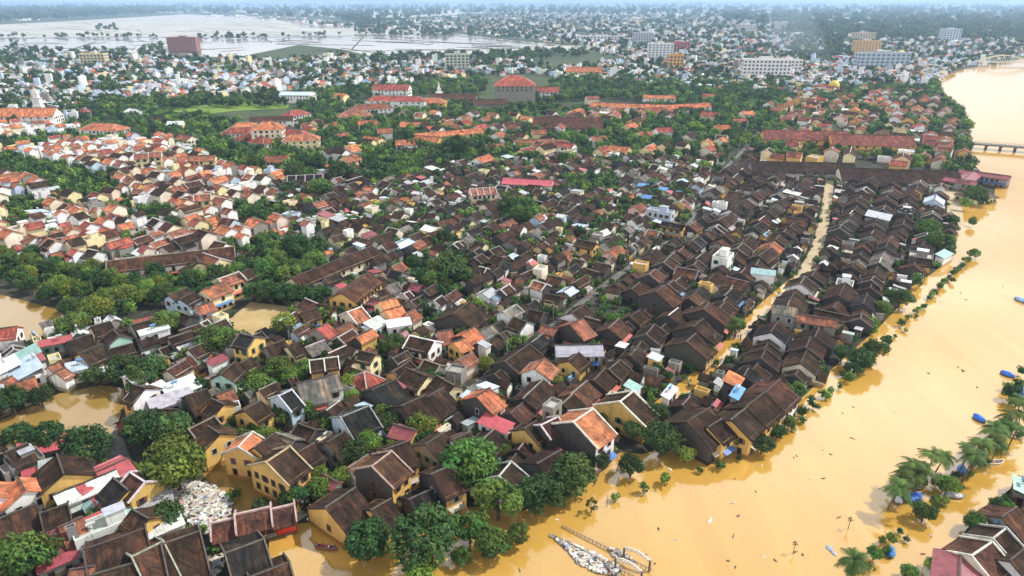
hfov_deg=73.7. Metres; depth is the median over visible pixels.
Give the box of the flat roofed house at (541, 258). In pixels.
[537,254,546,263]
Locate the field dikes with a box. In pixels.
[0,19,570,54]
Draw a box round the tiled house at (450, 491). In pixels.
[418,463,468,515]
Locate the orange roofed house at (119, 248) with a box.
[102,236,134,259]
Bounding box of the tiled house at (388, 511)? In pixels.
[363,498,403,549]
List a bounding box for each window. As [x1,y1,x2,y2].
[36,498,42,505]
[42,348,51,353]
[47,570,55,575]
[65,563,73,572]
[136,496,147,506]
[212,447,217,455]
[218,415,224,422]
[224,440,232,448]
[225,383,231,388]
[230,458,236,464]
[232,468,237,474]
[243,460,251,464]
[261,475,268,482]
[272,490,277,498]
[278,483,285,490]
[294,410,301,417]
[301,475,308,483]
[331,392,339,397]
[332,456,338,463]
[370,491,377,498]
[371,481,375,488]
[394,485,401,493]
[415,451,421,458]
[423,455,430,463]
[452,495,460,503]
[593,357,599,361]
[615,417,621,424]
[736,437,744,444]
[736,447,741,454]
[785,318,792,322]
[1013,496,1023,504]
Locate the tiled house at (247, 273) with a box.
[236,268,259,292]
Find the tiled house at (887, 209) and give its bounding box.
[872,205,895,221]
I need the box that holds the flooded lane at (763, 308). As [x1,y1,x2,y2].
[655,276,797,403]
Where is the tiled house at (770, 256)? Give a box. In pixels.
[746,246,780,269]
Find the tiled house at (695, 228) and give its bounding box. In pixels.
[685,221,704,235]
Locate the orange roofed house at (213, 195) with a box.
[203,191,220,199]
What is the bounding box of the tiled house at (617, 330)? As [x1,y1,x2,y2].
[595,318,632,342]
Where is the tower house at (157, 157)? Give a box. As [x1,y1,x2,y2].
[147,151,163,168]
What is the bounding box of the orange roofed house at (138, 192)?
[130,188,143,195]
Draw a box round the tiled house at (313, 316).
[299,307,323,324]
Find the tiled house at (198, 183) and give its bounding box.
[181,179,203,189]
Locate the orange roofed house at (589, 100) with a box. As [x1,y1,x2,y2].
[584,96,599,104]
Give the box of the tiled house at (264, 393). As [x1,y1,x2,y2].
[253,381,282,409]
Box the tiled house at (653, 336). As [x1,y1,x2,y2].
[630,323,668,352]
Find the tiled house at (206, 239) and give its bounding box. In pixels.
[193,228,216,250]
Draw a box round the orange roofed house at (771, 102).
[763,100,774,106]
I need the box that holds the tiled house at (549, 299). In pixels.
[542,293,564,312]
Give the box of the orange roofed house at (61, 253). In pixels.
[47,250,66,257]
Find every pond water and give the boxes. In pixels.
[0,294,63,340]
[0,385,124,449]
[229,302,290,334]
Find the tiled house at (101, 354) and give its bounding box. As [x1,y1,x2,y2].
[72,343,113,367]
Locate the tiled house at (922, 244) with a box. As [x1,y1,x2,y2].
[907,241,934,259]
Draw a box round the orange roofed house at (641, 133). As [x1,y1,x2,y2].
[635,131,652,136]
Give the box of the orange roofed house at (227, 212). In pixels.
[219,207,238,219]
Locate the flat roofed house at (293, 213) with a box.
[282,211,300,216]
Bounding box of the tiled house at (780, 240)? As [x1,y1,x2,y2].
[764,234,789,255]
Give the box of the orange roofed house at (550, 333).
[537,324,559,343]
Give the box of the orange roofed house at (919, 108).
[910,105,923,111]
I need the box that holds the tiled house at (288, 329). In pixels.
[273,311,303,340]
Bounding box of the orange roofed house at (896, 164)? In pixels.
[888,159,907,169]
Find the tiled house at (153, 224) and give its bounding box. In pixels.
[144,217,168,233]
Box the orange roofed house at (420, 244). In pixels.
[411,239,428,251]
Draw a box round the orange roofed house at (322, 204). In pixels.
[312,200,328,209]
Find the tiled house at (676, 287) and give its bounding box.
[655,280,685,297]
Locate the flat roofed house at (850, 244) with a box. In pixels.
[841,240,854,250]
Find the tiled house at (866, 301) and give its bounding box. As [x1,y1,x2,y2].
[849,292,877,316]
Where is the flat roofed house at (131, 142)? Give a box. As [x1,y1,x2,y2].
[127,140,135,146]
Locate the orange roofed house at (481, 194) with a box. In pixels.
[468,187,497,203]
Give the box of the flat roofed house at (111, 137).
[103,135,116,140]
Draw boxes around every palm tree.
[834,547,872,575]
[879,475,913,509]
[888,465,915,479]
[888,474,914,502]
[894,456,928,491]
[900,467,929,498]
[914,460,936,491]
[915,446,946,470]
[928,448,958,472]
[955,451,991,478]
[956,441,984,472]
[961,446,992,482]
[967,436,996,456]
[967,437,990,453]
[976,420,1009,452]
[982,429,1008,458]
[990,440,1009,460]
[993,409,1023,434]
[995,427,1012,449]
[998,418,1022,438]
[1006,396,1023,421]
[1006,420,1023,449]
[1012,409,1023,422]
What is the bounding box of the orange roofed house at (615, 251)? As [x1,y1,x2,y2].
[600,245,627,269]
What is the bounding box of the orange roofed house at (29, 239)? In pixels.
[20,234,39,247]
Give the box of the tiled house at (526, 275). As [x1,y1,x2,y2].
[514,269,536,284]
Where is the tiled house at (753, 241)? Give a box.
[738,235,760,254]
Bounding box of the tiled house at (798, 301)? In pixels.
[771,292,809,314]
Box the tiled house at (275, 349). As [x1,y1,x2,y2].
[261,339,287,363]
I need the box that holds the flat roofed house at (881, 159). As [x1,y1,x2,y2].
[876,155,892,164]
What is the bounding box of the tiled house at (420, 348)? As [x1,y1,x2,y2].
[402,335,443,365]
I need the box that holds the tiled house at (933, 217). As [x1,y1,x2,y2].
[920,216,942,223]
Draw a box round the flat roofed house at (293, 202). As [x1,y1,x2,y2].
[282,199,297,205]
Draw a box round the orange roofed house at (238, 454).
[219,431,264,480]
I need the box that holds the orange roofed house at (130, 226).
[115,221,135,235]
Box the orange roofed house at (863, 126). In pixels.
[855,124,867,129]
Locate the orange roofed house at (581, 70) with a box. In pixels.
[566,67,601,75]
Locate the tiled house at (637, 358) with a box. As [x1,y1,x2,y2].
[615,348,647,373]
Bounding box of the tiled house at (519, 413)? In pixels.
[499,401,537,426]
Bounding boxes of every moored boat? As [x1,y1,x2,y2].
[314,544,337,549]
[886,546,895,558]
[894,495,902,505]
[904,492,921,502]
[943,492,964,498]
[957,464,965,474]
[973,413,985,423]
[984,459,1004,464]
[1000,370,1014,378]
[1014,296,1023,302]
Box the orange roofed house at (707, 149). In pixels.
[699,144,716,157]
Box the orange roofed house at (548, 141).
[537,139,567,146]
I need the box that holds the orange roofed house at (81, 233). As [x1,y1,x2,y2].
[77,228,90,236]
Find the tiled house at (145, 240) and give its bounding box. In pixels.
[132,234,154,248]
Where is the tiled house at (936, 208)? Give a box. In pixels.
[924,206,946,220]
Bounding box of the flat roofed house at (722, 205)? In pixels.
[716,200,727,209]
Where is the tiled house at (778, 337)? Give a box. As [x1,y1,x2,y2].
[751,325,791,354]
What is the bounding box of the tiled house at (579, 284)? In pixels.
[566,275,593,296]
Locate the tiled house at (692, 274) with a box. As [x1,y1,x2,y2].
[673,266,700,287]
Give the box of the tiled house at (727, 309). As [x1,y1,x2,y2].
[712,300,737,317]
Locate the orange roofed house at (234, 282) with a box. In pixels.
[211,271,246,299]
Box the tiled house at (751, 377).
[734,367,760,391]
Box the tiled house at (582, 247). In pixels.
[573,239,600,259]
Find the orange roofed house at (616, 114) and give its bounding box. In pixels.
[608,111,621,117]
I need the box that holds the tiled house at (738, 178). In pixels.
[724,173,744,183]
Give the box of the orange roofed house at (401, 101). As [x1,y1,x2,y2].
[365,95,427,110]
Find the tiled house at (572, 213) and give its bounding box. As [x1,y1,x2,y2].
[563,207,580,222]
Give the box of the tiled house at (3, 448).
[0,442,7,465]
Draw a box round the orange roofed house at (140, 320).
[132,316,153,323]
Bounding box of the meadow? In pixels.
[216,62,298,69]
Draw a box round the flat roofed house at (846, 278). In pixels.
[836,273,853,286]
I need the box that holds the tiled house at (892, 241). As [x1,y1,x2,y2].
[875,236,899,249]
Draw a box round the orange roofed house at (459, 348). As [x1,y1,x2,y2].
[446,337,474,361]
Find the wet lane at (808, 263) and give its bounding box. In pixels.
[794,180,833,276]
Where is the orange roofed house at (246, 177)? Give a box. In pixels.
[241,173,255,181]
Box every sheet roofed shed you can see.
[0,353,21,379]
[0,384,11,417]
[7,352,47,386]
[15,343,41,358]
[16,432,65,457]
[21,466,37,476]
[24,207,48,213]
[30,352,47,378]
[31,528,75,563]
[34,547,79,575]
[38,334,71,358]
[38,447,97,468]
[43,221,57,229]
[52,468,119,517]
[65,358,91,382]
[70,323,88,337]
[76,455,136,495]
[81,499,100,513]
[84,505,156,519]
[90,494,103,508]
[100,366,112,384]
[102,314,121,330]
[119,372,149,392]
[124,108,142,115]
[125,506,136,513]
[127,482,173,507]
[130,247,155,255]
[137,323,170,339]
[138,225,146,234]
[146,385,192,409]
[148,511,185,539]
[150,379,167,393]
[162,374,202,392]
[166,120,185,128]
[205,353,229,374]
[279,91,316,104]
[296,216,316,226]
[317,211,334,222]
[318,473,344,495]
[329,215,347,227]
[334,282,346,289]
[354,401,373,409]
[360,230,377,238]
[363,315,386,334]
[365,295,380,313]
[366,267,381,277]
[385,317,411,335]
[386,423,419,444]
[395,237,415,249]
[399,329,409,339]
[407,280,425,297]
[411,190,423,198]
[419,199,428,206]
[420,180,433,185]
[420,224,441,233]
[425,166,439,172]
[428,335,437,340]
[459,390,471,405]
[460,416,478,432]
[474,286,501,307]
[476,381,499,392]
[476,412,515,444]
[477,339,491,357]
[501,177,553,190]
[509,252,518,262]
[545,213,556,220]
[552,180,566,191]
[554,343,604,370]
[556,285,578,303]
[570,189,583,195]
[572,223,587,235]
[598,228,610,238]
[611,219,625,226]
[615,341,628,358]
[623,379,642,395]
[647,351,663,372]
[661,383,678,413]
[712,398,723,413]
[713,377,723,395]
[729,384,745,401]
[750,267,775,290]
[783,188,801,200]
[842,330,854,346]
[864,209,892,231]
[898,148,914,152]
[900,279,911,290]
[923,194,944,208]
[924,548,982,575]
[934,249,953,266]
[942,176,977,191]
[956,171,980,184]
[959,169,1011,188]
[1010,474,1023,506]
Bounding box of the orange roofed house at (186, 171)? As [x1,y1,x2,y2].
[176,166,196,177]
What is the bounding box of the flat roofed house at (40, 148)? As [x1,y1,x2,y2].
[37,146,43,158]
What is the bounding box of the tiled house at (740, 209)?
[730,204,746,218]
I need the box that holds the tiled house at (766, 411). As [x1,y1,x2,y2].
[721,392,785,438]
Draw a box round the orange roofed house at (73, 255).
[64,248,83,264]
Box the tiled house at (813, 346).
[786,336,826,360]
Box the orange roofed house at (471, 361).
[451,352,480,379]
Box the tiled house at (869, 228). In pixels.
[858,224,885,234]
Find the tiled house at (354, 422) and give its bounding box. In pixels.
[329,404,383,440]
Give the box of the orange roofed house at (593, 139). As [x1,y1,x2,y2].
[588,135,607,150]
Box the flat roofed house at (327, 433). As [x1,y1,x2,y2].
[317,430,332,442]
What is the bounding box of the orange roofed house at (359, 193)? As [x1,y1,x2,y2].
[348,190,364,197]
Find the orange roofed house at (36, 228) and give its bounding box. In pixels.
[23,220,46,236]
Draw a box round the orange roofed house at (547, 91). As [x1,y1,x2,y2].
[535,86,558,100]
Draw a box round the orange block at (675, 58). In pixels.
[667,52,684,67]
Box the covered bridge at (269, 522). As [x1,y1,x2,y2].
[209,499,297,552]
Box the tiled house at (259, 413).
[232,399,275,428]
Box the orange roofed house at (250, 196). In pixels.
[240,189,260,208]
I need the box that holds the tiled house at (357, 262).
[283,245,382,299]
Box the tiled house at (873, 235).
[857,230,883,245]
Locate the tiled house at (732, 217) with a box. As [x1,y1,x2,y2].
[719,212,737,225]
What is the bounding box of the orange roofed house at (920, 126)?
[910,122,926,131]
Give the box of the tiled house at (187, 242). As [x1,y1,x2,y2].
[170,233,198,251]
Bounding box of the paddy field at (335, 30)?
[300,28,452,34]
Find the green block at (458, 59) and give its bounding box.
[445,51,468,70]
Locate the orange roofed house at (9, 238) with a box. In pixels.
[0,228,23,248]
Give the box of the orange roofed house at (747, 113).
[738,110,754,117]
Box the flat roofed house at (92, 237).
[82,230,106,246]
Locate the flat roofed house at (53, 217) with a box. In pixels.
[51,209,69,219]
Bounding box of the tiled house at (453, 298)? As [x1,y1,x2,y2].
[444,289,465,308]
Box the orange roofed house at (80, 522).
[57,516,89,559]
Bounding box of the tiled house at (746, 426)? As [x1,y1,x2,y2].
[717,406,765,458]
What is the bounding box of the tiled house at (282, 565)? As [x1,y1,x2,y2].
[246,552,294,575]
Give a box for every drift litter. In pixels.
[549,533,622,575]
[607,547,634,562]
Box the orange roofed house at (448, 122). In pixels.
[441,119,456,126]
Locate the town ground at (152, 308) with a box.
[0,82,994,575]
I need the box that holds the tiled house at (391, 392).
[359,378,409,412]
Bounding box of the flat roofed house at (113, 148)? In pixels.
[103,146,117,150]
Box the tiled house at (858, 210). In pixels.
[843,205,865,220]
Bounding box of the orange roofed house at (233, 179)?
[225,174,240,184]
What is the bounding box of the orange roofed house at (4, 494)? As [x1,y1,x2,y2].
[0,481,12,514]
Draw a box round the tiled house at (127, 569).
[90,561,137,575]
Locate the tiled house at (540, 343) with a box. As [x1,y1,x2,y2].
[525,334,550,354]
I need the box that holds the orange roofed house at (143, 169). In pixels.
[141,167,147,174]
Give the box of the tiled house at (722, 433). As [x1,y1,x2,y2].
[703,418,737,462]
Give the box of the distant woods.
[0,1,1023,123]
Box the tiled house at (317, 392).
[295,376,332,420]
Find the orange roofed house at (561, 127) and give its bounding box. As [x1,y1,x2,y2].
[554,123,565,133]
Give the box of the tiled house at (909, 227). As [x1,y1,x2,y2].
[891,220,913,237]
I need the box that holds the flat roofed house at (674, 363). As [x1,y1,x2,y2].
[668,358,682,375]
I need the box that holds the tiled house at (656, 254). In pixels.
[639,248,664,260]
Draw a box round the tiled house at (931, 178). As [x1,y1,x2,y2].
[834,167,960,189]
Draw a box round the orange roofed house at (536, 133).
[530,129,546,138]
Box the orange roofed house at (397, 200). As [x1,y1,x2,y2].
[389,197,404,206]
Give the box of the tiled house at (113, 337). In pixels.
[100,328,134,348]
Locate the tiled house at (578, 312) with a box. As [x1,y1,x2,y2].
[558,304,595,321]
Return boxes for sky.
[0,0,1023,3]
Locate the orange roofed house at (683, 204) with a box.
[674,199,690,215]
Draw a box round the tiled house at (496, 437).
[475,428,508,462]
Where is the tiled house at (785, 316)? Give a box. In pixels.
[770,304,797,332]
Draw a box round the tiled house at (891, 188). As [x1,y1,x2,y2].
[879,185,903,195]
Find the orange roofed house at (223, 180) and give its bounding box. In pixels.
[206,175,228,185]
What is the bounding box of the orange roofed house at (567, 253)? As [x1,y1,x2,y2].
[561,249,575,265]
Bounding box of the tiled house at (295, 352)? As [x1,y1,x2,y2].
[282,341,307,371]
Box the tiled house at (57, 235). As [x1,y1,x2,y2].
[37,231,65,243]
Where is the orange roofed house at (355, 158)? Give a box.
[336,153,362,168]
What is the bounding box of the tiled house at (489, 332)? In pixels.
[479,324,499,341]
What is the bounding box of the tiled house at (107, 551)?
[82,523,149,575]
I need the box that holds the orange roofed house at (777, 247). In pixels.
[756,240,784,256]
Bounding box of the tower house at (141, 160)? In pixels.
[133,153,148,167]
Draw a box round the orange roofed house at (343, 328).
[335,321,359,335]
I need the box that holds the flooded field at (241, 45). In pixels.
[0,14,567,56]
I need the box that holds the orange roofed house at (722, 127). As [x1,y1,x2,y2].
[713,124,730,135]
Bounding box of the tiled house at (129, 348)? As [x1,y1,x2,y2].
[108,342,137,356]
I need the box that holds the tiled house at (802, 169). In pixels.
[746,161,855,179]
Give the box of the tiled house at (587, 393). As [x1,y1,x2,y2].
[555,380,602,408]
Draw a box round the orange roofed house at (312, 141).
[281,134,320,153]
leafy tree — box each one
[0,247,15,263]
[0,384,30,415]
[0,421,32,446]
[0,529,64,575]
[8,264,33,278]
[15,252,38,265]
[18,265,41,278]
[19,276,38,294]
[19,419,65,447]
[22,244,40,255]
[26,257,43,267]
[26,384,54,407]
[35,259,57,273]
[35,286,56,303]
[37,280,56,299]
[47,274,67,286]
[48,255,64,263]
[54,261,74,274]
[55,298,75,312]
[55,423,115,462]
[56,311,91,332]
[57,277,80,294]
[64,297,77,302]
[66,262,92,273]
[67,268,86,280]
[67,280,93,296]
[74,296,87,310]
[76,365,104,387]
[77,293,114,318]
[81,258,101,268]
[81,268,93,280]
[82,269,101,285]
[83,506,100,516]
[93,271,115,287]
[93,286,115,299]
[96,263,105,270]
[101,267,119,276]
[101,305,116,315]
[101,353,141,383]
[110,273,131,286]
[113,284,137,299]
[117,407,165,447]
[124,366,157,390]
[125,271,139,283]
[129,276,151,284]
[129,459,137,468]
[131,289,149,305]
[134,278,154,290]
[135,352,170,374]
[137,430,206,490]
[142,260,154,273]
[145,271,164,277]
[146,262,165,273]
[146,285,168,306]
[147,409,194,442]
[148,310,180,329]
[150,274,168,283]
[152,497,184,524]
[155,282,173,290]
[161,212,179,224]
[164,285,185,297]
[174,278,194,286]
[174,347,188,359]
[178,267,201,288]
[180,402,188,413]
[190,377,208,390]
[193,323,237,353]
[196,281,212,292]
[202,268,225,280]
[207,263,226,272]
[210,146,227,158]
[221,235,237,246]
[225,261,246,274]
[225,415,236,426]
[231,254,252,266]
[236,427,250,436]
[241,281,267,303]
[244,422,265,432]
[245,369,260,382]
[245,373,275,392]
[248,154,266,165]
[249,275,261,283]
[250,496,269,509]
[253,265,271,278]
[254,231,271,244]
[254,256,280,271]
[257,280,284,304]
[257,425,280,436]
[260,354,293,381]
[263,267,277,276]
[266,249,287,262]
[270,240,282,249]
[270,311,296,331]
[271,407,280,415]
[272,205,289,213]
[272,282,297,299]
[273,264,301,280]
[273,409,290,428]
[276,365,303,382]
[277,484,309,504]
[280,235,312,257]
[284,165,301,174]
[285,160,304,169]
[286,283,311,300]
[289,259,314,276]
[291,246,306,258]
[294,151,309,165]
[295,358,310,370]
[300,250,318,258]
[302,251,328,267]
[302,400,316,419]
[304,474,333,499]
[305,284,332,302]
[306,177,333,192]
[308,154,326,168]
[310,462,328,478]
[317,414,331,426]
[329,160,354,177]
[330,466,353,487]
[333,437,369,465]
[340,372,355,386]
[342,516,389,561]
[344,369,357,374]
[344,388,361,398]
[354,429,383,450]
[373,403,391,415]
[374,337,397,356]
[380,411,403,430]
[384,500,459,572]
[385,438,396,443]
[386,333,405,346]
[395,127,414,138]
[399,325,413,332]
[401,550,439,575]
[405,255,422,271]
[405,410,441,433]
[409,266,427,278]
[414,431,433,443]
[421,269,448,286]
[425,366,442,375]
[426,249,465,277]
[435,282,453,295]
[436,228,454,241]
[438,435,501,487]
[441,134,469,152]
[450,545,472,567]
[452,266,474,279]
[452,510,489,543]
[454,325,466,334]
[470,477,523,520]
[473,524,515,558]
[477,355,494,371]
[497,196,521,210]
[499,441,511,458]
[507,520,529,544]
[509,204,536,221]
[517,470,565,515]
[533,413,541,421]
[543,488,569,506]
[549,450,597,498]
[552,375,562,383]
[583,450,611,469]
[585,497,597,512]
[600,412,608,423]
[604,311,623,321]
[616,451,645,476]
[622,420,647,441]
[640,418,685,457]
[646,401,670,421]
[674,444,697,462]
[726,316,746,335]
[752,434,775,453]
[770,423,786,439]
[781,414,797,429]
[789,380,808,395]
[833,344,850,360]
[843,361,864,374]
[846,347,877,367]
[859,337,891,356]
[866,543,883,559]
[874,300,894,316]
[887,287,916,307]
[899,563,920,575]
[910,498,939,521]
[914,218,942,233]
[923,231,957,251]
[923,557,935,568]
[929,494,949,508]
[933,474,963,493]
[962,184,989,198]
[962,509,991,529]
[988,496,1004,504]
[1000,500,1015,506]
[1001,384,1023,397]
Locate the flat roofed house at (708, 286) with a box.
[698,280,713,297]
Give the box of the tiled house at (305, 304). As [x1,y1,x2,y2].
[297,298,325,311]
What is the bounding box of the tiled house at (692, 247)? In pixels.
[675,241,701,254]
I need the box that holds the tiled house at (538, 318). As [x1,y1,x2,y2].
[523,308,548,331]
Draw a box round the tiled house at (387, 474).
[351,450,413,511]
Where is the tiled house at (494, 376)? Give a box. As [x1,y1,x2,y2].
[484,368,510,388]
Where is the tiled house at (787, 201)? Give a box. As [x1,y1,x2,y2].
[781,197,792,212]
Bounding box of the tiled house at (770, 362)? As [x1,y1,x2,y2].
[739,348,783,375]
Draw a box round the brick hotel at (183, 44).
[166,36,200,51]
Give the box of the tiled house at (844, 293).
[821,282,859,311]
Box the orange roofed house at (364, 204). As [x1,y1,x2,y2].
[356,201,372,207]
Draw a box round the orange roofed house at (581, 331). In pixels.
[556,318,597,343]
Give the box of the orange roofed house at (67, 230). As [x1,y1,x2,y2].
[61,225,82,235]
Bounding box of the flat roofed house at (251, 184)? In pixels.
[239,180,256,189]
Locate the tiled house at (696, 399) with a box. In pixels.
[677,392,700,404]
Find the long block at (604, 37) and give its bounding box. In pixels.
[576,35,623,41]
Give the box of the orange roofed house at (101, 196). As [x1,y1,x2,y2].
[86,191,109,206]
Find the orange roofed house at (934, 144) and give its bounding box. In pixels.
[921,140,937,154]
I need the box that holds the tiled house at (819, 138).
[759,129,850,149]
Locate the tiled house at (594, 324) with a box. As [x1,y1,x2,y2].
[584,316,602,338]
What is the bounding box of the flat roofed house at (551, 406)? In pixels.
[542,397,561,419]
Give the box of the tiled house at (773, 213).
[757,207,779,220]
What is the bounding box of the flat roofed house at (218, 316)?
[212,311,229,322]
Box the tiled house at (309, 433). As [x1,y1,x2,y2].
[290,422,326,445]
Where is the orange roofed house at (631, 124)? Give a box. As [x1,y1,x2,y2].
[620,122,638,130]
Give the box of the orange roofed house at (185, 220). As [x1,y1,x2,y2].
[180,213,202,228]
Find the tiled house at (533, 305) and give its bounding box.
[526,300,541,310]
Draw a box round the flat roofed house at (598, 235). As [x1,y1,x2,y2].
[591,231,603,242]
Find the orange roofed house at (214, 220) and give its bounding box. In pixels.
[203,215,220,228]
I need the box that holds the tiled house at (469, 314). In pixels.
[432,301,490,335]
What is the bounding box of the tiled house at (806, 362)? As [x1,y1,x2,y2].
[781,349,829,387]
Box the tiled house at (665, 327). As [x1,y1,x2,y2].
[659,323,671,343]
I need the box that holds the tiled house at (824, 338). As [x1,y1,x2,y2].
[795,327,836,360]
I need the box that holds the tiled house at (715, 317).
[682,302,731,340]
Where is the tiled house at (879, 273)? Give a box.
[862,266,887,281]
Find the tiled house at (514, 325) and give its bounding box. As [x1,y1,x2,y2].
[504,316,535,342]
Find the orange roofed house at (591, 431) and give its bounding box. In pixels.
[551,407,617,473]
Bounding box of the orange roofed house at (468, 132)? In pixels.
[414,127,483,139]
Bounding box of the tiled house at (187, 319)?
[175,310,199,334]
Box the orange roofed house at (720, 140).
[712,136,728,148]
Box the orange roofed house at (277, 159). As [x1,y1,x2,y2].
[264,155,289,165]
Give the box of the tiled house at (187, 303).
[172,291,203,314]
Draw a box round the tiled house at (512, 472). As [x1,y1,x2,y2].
[483,460,529,510]
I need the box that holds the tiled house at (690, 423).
[661,407,719,465]
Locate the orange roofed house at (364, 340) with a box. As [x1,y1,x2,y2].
[350,328,378,350]
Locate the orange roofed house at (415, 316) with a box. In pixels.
[401,308,423,329]
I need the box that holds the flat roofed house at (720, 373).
[714,369,724,384]
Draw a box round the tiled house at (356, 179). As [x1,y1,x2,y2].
[343,176,363,183]
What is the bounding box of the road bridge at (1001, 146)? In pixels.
[969,140,1023,151]
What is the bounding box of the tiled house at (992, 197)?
[953,192,999,205]
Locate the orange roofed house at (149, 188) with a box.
[141,183,158,195]
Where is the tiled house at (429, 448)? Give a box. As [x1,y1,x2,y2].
[412,431,451,469]
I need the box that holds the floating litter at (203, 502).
[172,480,233,534]
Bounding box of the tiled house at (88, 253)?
[80,248,108,269]
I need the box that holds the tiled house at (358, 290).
[327,272,382,311]
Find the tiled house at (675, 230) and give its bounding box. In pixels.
[659,221,685,238]
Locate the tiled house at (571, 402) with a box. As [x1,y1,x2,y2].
[557,394,586,414]
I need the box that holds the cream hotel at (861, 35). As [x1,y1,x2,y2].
[851,31,875,39]
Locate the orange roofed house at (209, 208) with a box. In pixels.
[203,204,218,215]
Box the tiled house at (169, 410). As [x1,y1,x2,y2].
[150,408,186,440]
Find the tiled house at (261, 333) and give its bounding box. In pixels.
[254,331,269,345]
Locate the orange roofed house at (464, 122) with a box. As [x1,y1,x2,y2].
[457,119,474,126]
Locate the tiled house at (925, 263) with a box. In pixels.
[907,256,932,274]
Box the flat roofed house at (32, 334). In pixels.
[29,331,37,339]
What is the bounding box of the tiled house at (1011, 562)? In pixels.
[995,546,1023,575]
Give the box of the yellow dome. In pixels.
[829,80,839,86]
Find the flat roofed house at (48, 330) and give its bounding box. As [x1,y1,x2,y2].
[44,326,53,336]
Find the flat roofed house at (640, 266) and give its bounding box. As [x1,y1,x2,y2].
[632,259,648,274]
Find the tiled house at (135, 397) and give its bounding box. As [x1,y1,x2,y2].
[119,384,162,416]
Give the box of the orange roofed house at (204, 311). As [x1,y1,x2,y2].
[191,301,217,322]
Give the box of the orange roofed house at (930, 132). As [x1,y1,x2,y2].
[922,130,937,135]
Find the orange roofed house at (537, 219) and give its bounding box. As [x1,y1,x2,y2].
[528,213,545,229]
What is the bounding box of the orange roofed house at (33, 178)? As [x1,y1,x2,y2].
[26,175,45,183]
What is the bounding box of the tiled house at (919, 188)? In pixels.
[907,183,925,200]
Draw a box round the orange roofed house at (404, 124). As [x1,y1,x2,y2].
[399,121,423,128]
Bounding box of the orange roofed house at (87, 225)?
[77,220,100,230]
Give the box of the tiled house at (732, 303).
[711,297,739,309]
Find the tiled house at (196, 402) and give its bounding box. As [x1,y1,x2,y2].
[179,388,210,420]
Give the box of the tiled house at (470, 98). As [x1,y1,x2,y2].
[429,93,477,105]
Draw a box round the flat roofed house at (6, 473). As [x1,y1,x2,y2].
[0,462,14,481]
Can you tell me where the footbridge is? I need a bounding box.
[553,524,651,575]
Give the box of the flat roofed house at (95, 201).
[83,197,104,214]
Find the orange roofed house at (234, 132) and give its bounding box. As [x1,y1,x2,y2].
[220,127,252,137]
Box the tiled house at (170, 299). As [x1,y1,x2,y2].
[162,287,191,311]
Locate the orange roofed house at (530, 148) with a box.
[516,146,534,154]
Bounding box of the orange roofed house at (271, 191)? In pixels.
[265,187,283,196]
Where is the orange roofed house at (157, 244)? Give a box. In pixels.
[147,237,170,253]
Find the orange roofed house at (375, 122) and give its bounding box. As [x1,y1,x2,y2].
[358,120,377,128]
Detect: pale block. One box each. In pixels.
[738,24,756,31]
[774,21,794,29]
[938,28,962,40]
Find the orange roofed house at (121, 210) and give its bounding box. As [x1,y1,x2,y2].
[102,203,127,216]
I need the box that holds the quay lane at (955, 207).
[945,190,963,224]
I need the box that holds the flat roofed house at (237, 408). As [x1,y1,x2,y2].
[233,400,240,412]
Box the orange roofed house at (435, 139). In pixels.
[412,135,442,149]
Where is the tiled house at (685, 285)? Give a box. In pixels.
[669,276,691,292]
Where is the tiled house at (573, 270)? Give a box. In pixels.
[560,263,582,278]
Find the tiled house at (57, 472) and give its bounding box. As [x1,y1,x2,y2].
[31,453,96,509]
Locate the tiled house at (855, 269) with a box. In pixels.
[840,262,863,277]
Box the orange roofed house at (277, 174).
[267,169,286,179]
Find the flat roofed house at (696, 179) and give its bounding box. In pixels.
[693,177,703,182]
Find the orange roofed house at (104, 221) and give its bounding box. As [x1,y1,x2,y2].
[93,216,115,228]
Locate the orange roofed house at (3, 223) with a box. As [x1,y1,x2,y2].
[0,220,9,226]
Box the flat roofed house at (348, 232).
[343,228,353,238]
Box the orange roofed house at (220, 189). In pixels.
[213,183,227,193]
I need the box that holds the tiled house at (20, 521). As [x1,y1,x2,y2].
[0,503,43,544]
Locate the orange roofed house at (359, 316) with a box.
[338,306,370,333]
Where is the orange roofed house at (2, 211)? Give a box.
[0,206,6,216]
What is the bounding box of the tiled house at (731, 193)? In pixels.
[725,190,746,197]
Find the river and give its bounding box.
[268,59,1023,575]
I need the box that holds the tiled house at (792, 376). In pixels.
[782,369,811,387]
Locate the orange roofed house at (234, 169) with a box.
[222,161,239,175]
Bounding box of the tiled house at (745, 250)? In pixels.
[729,243,752,262]
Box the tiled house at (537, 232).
[524,228,543,237]
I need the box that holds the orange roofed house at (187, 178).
[183,173,201,181]
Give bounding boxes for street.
[102,425,132,461]
[201,464,304,512]
[466,131,759,390]
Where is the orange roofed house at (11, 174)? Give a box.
[0,171,19,177]
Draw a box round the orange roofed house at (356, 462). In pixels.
[344,454,369,486]
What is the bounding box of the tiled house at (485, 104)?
[473,99,508,110]
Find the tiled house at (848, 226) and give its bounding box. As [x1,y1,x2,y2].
[832,221,855,237]
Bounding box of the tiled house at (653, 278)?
[636,268,665,287]
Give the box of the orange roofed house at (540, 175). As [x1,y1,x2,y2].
[530,171,544,179]
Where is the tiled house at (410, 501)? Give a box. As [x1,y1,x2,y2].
[398,487,439,526]
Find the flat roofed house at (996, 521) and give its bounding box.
[986,517,998,524]
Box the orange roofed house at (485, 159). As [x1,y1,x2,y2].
[469,154,494,165]
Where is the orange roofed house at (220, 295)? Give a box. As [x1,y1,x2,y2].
[197,281,234,311]
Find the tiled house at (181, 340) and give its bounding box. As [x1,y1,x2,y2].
[165,330,195,352]
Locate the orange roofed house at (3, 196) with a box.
[0,193,8,203]
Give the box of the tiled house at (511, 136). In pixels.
[498,135,517,142]
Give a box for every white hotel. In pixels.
[740,56,792,78]
[785,57,802,70]

